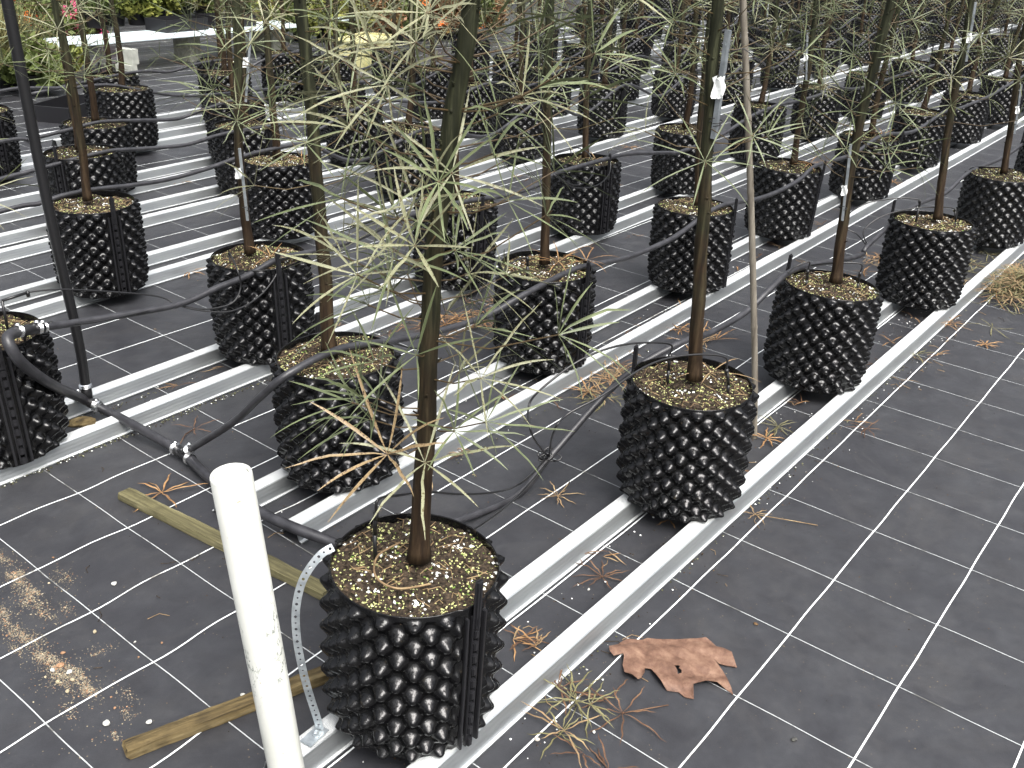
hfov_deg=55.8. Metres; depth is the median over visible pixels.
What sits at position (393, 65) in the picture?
potted tree
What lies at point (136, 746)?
timber batten
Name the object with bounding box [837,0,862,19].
potted tree
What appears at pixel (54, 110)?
nursery tray
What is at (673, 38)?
potted tree
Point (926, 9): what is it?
potted tree
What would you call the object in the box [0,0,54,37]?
nursery shrub
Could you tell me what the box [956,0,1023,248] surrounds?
potted tree
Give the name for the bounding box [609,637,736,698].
fallen leaf
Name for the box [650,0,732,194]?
potted tree
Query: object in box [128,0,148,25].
nursery shrub
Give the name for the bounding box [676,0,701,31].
potted tree
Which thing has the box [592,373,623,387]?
leaf whorl
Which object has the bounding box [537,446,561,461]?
tube knot
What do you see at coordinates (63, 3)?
nursery shrub
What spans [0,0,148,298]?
potted tree
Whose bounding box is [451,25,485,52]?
potted tree
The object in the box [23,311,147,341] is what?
drip tube
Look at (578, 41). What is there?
metal rail
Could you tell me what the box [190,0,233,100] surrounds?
potted tree
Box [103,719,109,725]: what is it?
pebble
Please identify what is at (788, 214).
potted tree
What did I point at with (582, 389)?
leaf whorl
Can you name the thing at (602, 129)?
potted tree
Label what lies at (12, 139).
irrigation hose
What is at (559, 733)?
leaf whorl
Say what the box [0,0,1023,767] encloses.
ground
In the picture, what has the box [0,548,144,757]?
gravel
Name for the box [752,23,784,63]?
potted tree
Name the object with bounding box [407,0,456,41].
nursery shrub
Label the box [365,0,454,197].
potted tree
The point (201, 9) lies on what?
nursery shrub
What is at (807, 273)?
drip tube
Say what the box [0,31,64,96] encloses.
nursery shrub
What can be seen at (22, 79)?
riser pipe
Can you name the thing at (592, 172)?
drip tube
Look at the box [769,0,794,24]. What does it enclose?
potted tree
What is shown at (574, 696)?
leaf whorl
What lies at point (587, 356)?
drip tube
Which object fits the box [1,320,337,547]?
header pipe
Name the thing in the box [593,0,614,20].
potted tree
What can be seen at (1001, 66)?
potted tree
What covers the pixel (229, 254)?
drip tube
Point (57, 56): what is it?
nursery shrub
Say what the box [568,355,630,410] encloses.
leaf drift
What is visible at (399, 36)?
nursery shrub
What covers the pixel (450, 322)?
leaf whorl
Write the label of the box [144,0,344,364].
potted tree
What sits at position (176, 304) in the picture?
irrigation hose
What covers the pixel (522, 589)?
metal rail
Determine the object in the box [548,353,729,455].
drip tube
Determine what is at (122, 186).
irrigation hose
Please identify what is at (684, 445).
potted tree
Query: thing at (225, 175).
potted tree
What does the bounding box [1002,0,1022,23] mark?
potted tree
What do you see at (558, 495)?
leaf whorl
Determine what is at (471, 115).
potted tree
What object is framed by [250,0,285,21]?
nursery shrub
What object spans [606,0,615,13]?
potted tree
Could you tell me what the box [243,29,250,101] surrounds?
tagged stake
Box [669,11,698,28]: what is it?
potted tree
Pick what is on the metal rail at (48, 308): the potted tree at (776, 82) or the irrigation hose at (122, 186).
the potted tree at (776, 82)
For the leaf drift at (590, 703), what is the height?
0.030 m
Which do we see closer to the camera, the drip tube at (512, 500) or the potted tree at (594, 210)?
the drip tube at (512, 500)
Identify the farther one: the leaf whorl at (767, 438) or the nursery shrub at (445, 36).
the nursery shrub at (445, 36)
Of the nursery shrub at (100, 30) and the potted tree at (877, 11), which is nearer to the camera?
the nursery shrub at (100, 30)
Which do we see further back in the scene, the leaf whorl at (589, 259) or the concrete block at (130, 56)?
the concrete block at (130, 56)
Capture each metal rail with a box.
[0,28,991,308]
[0,41,791,208]
[0,44,790,224]
[0,49,841,263]
[0,56,803,246]
[0,61,1023,485]
[10,22,1022,318]
[20,17,836,173]
[21,25,780,164]
[25,28,705,141]
[51,32,704,146]
[64,78,966,419]
[212,107,1023,511]
[264,245,978,767]
[280,116,1023,543]
[406,242,1023,767]
[558,8,768,41]
[563,13,767,43]
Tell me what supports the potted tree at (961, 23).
on the metal rail at (48, 308)
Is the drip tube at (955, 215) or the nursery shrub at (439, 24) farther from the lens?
the nursery shrub at (439, 24)
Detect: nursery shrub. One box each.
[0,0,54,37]
[0,4,45,91]
[0,17,26,98]
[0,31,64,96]
[21,0,67,35]
[36,0,98,37]
[48,42,73,68]
[49,41,83,70]
[73,4,108,34]
[75,0,122,27]
[84,0,141,25]
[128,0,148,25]
[137,0,180,16]
[172,0,207,14]
[186,0,224,15]
[224,0,253,11]
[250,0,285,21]
[272,0,322,40]
[306,0,347,42]
[322,0,380,36]
[346,0,406,32]
[372,0,425,42]
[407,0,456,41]
[429,0,461,39]
[453,0,494,28]
[481,0,512,32]
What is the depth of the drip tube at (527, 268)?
3.14 m
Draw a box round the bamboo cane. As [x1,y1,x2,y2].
[739,0,757,438]
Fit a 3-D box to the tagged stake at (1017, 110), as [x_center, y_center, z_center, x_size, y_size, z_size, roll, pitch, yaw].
[2.484,-1.347,4.750,0.026,0.236,0.037,8,26,26]
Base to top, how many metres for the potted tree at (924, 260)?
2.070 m
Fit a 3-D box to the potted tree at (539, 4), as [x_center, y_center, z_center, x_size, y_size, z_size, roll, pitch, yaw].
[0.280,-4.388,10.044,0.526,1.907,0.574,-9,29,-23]
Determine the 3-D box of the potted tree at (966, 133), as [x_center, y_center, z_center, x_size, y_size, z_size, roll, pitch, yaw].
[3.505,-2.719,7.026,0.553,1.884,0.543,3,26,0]
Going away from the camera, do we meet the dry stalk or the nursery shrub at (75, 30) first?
the dry stalk
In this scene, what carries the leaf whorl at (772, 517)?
on the ground
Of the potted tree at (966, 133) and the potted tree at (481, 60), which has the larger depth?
the potted tree at (481, 60)
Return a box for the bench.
[46,20,295,46]
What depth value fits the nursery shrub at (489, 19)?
12.47 m
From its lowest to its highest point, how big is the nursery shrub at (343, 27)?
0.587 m
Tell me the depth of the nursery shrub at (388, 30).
10.97 m
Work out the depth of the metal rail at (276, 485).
3.40 m
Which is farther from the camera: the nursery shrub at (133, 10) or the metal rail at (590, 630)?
the nursery shrub at (133, 10)
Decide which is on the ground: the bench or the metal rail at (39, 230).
the metal rail at (39, 230)
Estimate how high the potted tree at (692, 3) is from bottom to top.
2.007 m
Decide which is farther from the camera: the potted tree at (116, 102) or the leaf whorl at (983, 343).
the potted tree at (116, 102)
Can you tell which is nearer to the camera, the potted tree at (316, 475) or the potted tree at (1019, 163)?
the potted tree at (316, 475)
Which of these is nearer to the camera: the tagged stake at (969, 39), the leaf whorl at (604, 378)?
the leaf whorl at (604, 378)
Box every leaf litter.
[157,243,595,388]
[376,234,639,336]
[432,327,683,489]
[502,209,836,398]
[512,313,919,661]
[847,291,1013,424]
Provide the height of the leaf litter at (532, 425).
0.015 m
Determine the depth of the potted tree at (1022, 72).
8.91 m
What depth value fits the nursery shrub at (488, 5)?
12.00 m
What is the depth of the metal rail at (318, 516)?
3.51 m
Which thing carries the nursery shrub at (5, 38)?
on the ground
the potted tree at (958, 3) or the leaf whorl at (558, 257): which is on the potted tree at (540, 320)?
the leaf whorl at (558, 257)
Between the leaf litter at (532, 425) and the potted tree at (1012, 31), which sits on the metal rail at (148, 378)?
the potted tree at (1012, 31)
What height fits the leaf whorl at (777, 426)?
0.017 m
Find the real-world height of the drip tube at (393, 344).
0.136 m
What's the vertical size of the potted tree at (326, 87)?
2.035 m
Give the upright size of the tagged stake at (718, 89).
0.241 m
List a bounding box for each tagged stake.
[234,148,249,220]
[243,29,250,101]
[709,30,764,138]
[803,30,807,79]
[840,144,851,220]
[965,2,976,61]
[1013,84,1021,133]
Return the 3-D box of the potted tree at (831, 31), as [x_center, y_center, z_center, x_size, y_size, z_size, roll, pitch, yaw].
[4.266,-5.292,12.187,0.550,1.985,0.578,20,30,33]
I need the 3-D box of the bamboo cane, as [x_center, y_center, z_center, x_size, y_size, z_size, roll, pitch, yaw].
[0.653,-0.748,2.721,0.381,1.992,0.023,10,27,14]
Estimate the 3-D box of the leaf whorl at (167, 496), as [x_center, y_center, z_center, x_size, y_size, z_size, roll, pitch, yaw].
[-0.962,0.297,2.656,0.198,0.024,0.197,13,28,19]
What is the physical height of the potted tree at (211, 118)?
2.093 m
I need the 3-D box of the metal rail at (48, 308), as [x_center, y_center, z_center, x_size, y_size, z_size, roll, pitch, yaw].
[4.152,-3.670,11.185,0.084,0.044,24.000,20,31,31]
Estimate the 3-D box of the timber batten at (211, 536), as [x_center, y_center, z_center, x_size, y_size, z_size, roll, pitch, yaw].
[-0.750,0.399,2.476,0.744,0.022,0.044,18,30,28]
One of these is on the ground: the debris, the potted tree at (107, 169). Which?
the debris
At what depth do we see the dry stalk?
1.75 m
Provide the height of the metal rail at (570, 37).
0.044 m
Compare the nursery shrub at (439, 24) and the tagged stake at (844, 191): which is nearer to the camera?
the tagged stake at (844, 191)
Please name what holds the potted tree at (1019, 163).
on the metal rail at (590, 630)
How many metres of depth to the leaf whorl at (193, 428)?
2.99 m
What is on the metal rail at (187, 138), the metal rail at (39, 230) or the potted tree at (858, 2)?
the potted tree at (858, 2)
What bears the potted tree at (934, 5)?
on the metal rail at (22, 251)
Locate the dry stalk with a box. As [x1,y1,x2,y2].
[373,541,430,589]
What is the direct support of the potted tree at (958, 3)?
on the metal rail at (39, 230)
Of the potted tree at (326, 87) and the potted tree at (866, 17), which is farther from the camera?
the potted tree at (866, 17)
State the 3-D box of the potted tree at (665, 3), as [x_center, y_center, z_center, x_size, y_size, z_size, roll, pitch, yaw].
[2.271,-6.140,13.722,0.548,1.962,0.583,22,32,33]
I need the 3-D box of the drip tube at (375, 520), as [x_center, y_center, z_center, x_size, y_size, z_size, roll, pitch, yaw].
[-0.039,0.223,2.263,0.090,0.434,0.983,13,28,19]
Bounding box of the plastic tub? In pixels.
[332,32,397,70]
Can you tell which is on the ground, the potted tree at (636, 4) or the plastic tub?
the plastic tub
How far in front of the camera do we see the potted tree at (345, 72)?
7.36 m
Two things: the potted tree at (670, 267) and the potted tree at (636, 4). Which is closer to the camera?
the potted tree at (670, 267)
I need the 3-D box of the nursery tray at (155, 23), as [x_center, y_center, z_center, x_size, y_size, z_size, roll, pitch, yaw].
[-3.219,-3.464,9.292,0.300,0.110,0.502,18,30,28]
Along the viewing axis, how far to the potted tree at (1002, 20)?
16.03 m
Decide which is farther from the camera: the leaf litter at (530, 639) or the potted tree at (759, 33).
the potted tree at (759, 33)
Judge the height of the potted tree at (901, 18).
1.857 m
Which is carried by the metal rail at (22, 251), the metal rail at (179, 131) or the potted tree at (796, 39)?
the potted tree at (796, 39)
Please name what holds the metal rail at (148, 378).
on the ground
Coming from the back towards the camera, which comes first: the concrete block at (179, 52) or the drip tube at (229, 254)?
the concrete block at (179, 52)
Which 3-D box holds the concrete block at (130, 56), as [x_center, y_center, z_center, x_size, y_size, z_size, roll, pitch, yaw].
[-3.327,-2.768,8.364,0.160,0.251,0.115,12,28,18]
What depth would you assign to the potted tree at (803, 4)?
15.65 m
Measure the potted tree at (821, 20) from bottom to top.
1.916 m
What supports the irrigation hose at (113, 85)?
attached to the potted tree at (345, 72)
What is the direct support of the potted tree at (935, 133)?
on the metal rail at (318, 516)
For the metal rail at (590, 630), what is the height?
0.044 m
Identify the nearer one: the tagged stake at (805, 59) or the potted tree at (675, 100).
the tagged stake at (805, 59)
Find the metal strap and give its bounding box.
[291,544,334,746]
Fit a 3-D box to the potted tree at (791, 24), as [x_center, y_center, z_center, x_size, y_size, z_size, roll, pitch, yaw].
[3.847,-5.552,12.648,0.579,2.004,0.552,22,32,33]
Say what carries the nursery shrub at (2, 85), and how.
on the ground
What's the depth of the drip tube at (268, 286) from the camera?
3.08 m
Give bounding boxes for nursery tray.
[34,94,87,123]
[144,14,208,32]
[196,12,256,28]
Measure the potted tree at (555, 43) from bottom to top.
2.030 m
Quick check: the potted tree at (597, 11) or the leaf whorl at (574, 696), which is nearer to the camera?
the leaf whorl at (574, 696)
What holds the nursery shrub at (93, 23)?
on the bench
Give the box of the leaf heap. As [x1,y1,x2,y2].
[911,247,1023,364]
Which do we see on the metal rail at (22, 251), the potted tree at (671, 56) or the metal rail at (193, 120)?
the potted tree at (671, 56)
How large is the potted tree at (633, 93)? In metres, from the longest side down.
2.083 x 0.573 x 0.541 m
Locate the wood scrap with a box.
[68,416,96,427]
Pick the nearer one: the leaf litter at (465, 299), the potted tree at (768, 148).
the leaf litter at (465, 299)
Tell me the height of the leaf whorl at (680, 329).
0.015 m
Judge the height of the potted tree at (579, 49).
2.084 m
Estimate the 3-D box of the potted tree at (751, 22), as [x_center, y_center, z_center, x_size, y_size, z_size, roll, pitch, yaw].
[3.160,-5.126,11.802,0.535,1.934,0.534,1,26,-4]
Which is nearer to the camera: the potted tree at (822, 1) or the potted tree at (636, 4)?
the potted tree at (636, 4)
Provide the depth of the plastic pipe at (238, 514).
1.48 m
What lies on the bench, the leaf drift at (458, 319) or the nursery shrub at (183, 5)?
the nursery shrub at (183, 5)
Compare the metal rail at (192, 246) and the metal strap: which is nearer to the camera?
the metal strap
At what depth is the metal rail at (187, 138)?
6.38 m
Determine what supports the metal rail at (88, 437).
on the ground
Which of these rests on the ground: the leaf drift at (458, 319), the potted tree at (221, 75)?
the leaf drift at (458, 319)
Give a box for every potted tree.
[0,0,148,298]
[0,8,69,469]
[0,104,21,176]
[7,0,128,195]
[18,0,137,190]
[82,0,139,116]
[95,0,158,146]
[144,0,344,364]
[174,0,434,493]
[178,0,252,123]
[186,0,292,194]
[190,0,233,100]
[204,0,265,158]
[217,0,321,239]
[252,0,672,762]
[260,0,303,101]
[306,0,376,138]
[309,0,387,165]
[313,0,350,80]
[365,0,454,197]
[371,0,408,95]
[396,0,522,290]
[413,0,458,118]
[442,0,510,137]
[450,0,490,79]
[450,0,648,374]
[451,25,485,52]
[475,0,555,159]
[486,0,543,97]
[518,1,544,52]
[524,0,558,64]
[525,0,584,116]
[528,0,642,234]
[561,0,600,85]
[574,6,599,34]
[577,0,628,137]
[581,0,606,13]
[584,0,616,55]
[589,0,836,522]
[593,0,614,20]
[596,0,654,100]
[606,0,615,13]
[615,1,660,73]
[620,0,646,28]
[626,2,655,47]
[630,0,775,293]
[637,0,664,39]
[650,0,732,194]
[651,0,697,117]
[654,0,678,25]
[660,0,698,68]
[664,1,697,43]
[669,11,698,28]
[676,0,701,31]
[691,0,707,20]
[718,0,771,102]
[719,0,754,57]
[722,0,740,36]
[723,5,734,22]
[728,0,811,161]
[744,0,865,240]
[747,1,764,28]
[748,0,777,46]
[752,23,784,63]
[760,0,802,88]
[762,0,967,394]
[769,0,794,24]
[781,0,808,40]
[790,0,856,137]
[791,0,823,55]
[795,0,811,12]
[803,0,842,74]
[817,0,837,24]
[820,0,840,11]
[828,0,855,46]
[828,0,943,200]
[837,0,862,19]
[840,0,891,119]
[841,0,876,65]
[842,0,860,4]
[855,0,879,31]
[862,0,881,13]
[864,0,1023,310]
[876,0,906,57]
[886,0,930,102]
[889,0,993,168]
[890,10,907,25]
[903,0,921,9]
[904,1,934,49]
[905,0,929,19]
[926,0,949,20]
[927,0,966,90]
[929,0,956,43]
[939,0,1022,143]
[945,0,965,11]
[952,3,975,36]
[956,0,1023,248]
[959,0,1004,78]
[972,0,990,32]
[978,0,1023,124]
[986,0,1022,68]
[987,0,1010,27]
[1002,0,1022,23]
[1008,1,1023,59]
[1010,13,1023,106]
[1014,132,1023,170]
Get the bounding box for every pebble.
[56,662,63,667]
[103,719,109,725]
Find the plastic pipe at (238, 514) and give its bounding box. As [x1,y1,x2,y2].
[209,463,304,767]
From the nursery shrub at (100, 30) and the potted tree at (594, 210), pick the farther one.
the nursery shrub at (100, 30)
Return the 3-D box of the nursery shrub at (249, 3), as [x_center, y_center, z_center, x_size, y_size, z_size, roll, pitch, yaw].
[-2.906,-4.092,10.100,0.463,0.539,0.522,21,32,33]
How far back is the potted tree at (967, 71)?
10.41 m
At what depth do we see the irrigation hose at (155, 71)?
6.68 m
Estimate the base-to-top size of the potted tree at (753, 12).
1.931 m
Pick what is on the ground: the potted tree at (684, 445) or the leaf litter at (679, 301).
the leaf litter at (679, 301)
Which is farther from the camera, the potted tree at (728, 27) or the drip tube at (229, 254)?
the potted tree at (728, 27)
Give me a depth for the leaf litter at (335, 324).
3.37 m
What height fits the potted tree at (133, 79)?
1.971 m
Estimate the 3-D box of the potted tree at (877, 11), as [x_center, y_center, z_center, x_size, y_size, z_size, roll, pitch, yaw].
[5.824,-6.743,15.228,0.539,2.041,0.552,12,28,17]
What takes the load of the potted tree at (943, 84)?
on the metal rail at (148, 378)
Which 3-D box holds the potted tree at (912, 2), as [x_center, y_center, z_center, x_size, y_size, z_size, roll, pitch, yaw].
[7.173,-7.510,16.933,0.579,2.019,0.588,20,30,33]
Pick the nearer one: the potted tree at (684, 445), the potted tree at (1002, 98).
the potted tree at (684, 445)
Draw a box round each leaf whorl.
[134,474,207,511]
[176,416,219,443]
[250,243,290,263]
[440,316,464,331]
[502,623,549,650]
[521,243,584,271]
[530,705,594,759]
[538,663,619,725]
[539,481,579,506]
[564,247,619,270]
[564,377,615,398]
[573,558,629,589]
[584,684,667,742]
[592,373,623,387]
[612,358,631,368]
[671,324,688,334]
[677,359,759,383]
[745,504,817,525]
[753,427,784,447]
[759,415,792,436]
[844,420,879,437]
[976,340,995,348]
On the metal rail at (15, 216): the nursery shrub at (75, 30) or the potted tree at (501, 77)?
the potted tree at (501, 77)
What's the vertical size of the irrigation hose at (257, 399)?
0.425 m
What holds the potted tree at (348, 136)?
on the metal rail at (22, 251)
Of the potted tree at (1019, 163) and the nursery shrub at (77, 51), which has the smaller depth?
the potted tree at (1019, 163)
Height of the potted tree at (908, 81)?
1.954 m
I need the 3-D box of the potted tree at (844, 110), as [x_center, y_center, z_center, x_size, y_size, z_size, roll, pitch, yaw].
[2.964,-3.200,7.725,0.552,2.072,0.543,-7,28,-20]
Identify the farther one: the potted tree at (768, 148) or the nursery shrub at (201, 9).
the nursery shrub at (201, 9)
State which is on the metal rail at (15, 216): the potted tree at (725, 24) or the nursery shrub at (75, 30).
the potted tree at (725, 24)
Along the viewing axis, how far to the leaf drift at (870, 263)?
4.73 m
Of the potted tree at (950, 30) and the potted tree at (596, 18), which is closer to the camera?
the potted tree at (596, 18)
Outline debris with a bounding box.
[1,316,959,723]
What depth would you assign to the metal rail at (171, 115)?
7.00 m
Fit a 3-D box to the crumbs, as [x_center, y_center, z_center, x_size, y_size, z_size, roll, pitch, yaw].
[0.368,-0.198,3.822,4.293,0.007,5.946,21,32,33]
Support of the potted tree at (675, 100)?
on the metal rail at (48, 308)
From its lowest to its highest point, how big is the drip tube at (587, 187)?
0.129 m
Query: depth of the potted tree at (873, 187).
5.60 m
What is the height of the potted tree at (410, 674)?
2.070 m
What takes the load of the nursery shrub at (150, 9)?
on the bench
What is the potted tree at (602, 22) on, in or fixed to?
on the metal rail at (179, 131)
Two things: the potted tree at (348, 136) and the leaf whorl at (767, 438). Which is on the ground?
the leaf whorl at (767, 438)
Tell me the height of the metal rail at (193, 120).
0.044 m
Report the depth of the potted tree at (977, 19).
15.18 m
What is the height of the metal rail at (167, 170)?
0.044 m
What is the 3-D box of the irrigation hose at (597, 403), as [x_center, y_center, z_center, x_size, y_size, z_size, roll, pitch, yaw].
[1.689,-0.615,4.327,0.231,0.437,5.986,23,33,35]
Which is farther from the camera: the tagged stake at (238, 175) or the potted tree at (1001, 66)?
the potted tree at (1001, 66)
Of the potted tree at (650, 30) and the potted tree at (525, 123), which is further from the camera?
the potted tree at (650, 30)
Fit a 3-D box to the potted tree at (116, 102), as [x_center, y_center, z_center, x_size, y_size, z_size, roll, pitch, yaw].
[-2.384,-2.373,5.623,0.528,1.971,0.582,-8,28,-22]
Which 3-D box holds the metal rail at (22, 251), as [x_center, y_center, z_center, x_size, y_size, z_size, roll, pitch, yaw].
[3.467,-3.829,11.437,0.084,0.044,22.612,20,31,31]
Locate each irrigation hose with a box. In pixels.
[0,0,790,96]
[0,4,862,143]
[0,9,907,180]
[0,16,954,213]
[31,0,761,94]
[47,61,944,330]
[187,75,1023,451]
[452,143,1023,522]
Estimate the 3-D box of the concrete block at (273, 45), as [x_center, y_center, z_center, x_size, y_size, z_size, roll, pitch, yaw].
[-2.615,-3.679,10.280,0.300,0.251,0.200,12,28,18]
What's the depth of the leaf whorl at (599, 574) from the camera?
2.42 m
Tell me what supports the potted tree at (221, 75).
on the metal rail at (187, 138)
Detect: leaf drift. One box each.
[400,297,493,338]
[521,670,638,767]
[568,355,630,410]
[668,321,738,350]
[861,251,881,275]
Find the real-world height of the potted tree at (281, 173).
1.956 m
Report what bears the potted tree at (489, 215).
on the metal rail at (88, 437)
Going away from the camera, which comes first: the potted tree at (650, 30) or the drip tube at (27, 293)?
the drip tube at (27, 293)
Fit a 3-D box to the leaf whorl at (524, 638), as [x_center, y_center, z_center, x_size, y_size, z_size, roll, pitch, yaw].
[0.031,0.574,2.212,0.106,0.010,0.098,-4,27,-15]
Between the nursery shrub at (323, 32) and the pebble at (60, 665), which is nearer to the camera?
the pebble at (60, 665)
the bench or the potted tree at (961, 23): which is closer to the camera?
the bench
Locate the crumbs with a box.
[57,209,1019,763]
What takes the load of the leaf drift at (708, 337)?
on the ground
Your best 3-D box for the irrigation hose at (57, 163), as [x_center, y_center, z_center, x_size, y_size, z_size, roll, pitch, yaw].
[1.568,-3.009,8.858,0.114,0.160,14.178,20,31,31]
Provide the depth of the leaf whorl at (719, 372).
2.59 m
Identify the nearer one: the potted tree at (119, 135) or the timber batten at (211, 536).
the timber batten at (211, 536)
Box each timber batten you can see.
[118,487,326,599]
[122,666,328,759]
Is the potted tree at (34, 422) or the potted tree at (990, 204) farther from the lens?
the potted tree at (990, 204)
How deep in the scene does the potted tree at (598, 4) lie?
13.31 m
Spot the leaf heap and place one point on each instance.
(1016, 279)
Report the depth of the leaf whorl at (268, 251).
3.25 m
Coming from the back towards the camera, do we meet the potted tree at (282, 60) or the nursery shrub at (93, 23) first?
the nursery shrub at (93, 23)
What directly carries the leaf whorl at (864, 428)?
on the ground
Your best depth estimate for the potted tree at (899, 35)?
11.81 m
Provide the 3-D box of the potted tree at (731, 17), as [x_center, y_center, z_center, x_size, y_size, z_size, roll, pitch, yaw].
[2.865,-5.632,12.856,0.638,1.875,0.550,21,32,33]
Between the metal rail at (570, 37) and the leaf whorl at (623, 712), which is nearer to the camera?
the leaf whorl at (623, 712)
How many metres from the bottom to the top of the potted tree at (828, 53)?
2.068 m
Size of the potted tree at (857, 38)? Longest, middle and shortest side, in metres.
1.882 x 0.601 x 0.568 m
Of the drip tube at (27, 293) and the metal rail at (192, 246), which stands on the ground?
the metal rail at (192, 246)
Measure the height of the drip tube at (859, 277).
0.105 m
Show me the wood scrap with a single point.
(81, 421)
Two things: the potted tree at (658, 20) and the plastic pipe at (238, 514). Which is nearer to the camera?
the plastic pipe at (238, 514)
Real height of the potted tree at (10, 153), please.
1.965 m
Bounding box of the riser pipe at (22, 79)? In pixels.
[1,0,90,385]
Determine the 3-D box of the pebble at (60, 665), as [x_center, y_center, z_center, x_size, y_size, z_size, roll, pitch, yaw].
[-0.964,0.601,2.065,0.018,0.008,0.014,-21,35,-39]
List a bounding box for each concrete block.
[115,47,138,74]
[173,36,201,61]
[248,29,280,50]
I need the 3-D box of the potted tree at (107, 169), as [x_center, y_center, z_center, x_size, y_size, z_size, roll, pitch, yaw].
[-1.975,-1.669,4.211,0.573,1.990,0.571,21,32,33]
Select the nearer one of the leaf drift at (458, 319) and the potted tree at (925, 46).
the leaf drift at (458, 319)
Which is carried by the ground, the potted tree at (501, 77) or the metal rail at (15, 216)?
the metal rail at (15, 216)
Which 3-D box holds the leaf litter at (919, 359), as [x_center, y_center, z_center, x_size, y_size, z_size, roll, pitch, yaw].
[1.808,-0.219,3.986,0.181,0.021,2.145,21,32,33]
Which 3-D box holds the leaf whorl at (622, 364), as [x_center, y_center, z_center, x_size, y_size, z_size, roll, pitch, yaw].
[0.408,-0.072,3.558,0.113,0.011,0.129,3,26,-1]
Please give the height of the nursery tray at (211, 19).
0.110 m
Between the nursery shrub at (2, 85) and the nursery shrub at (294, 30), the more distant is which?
the nursery shrub at (294, 30)
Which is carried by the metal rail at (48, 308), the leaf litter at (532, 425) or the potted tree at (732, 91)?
the potted tree at (732, 91)
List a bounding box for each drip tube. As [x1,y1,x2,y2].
[1,289,171,329]
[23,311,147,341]
[183,274,275,312]
[185,252,241,309]
[348,338,443,348]
[373,458,545,561]
[474,460,548,529]
[476,256,528,314]
[527,341,672,456]
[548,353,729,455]
[554,150,610,188]
[556,147,593,185]
[787,261,810,285]
[811,262,862,289]
[848,197,920,243]
[862,207,957,242]
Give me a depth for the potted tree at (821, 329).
3.23 m
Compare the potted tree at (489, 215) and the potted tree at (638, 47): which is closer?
the potted tree at (489, 215)
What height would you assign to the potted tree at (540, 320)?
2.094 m
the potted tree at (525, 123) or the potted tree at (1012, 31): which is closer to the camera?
the potted tree at (525, 123)
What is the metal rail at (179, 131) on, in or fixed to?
on the ground
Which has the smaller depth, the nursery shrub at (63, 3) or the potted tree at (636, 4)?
the nursery shrub at (63, 3)
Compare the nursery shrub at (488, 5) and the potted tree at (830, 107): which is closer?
the potted tree at (830, 107)
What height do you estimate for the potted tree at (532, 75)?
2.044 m
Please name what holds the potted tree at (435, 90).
on the metal rail at (15, 216)
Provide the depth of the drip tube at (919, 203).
4.05 m

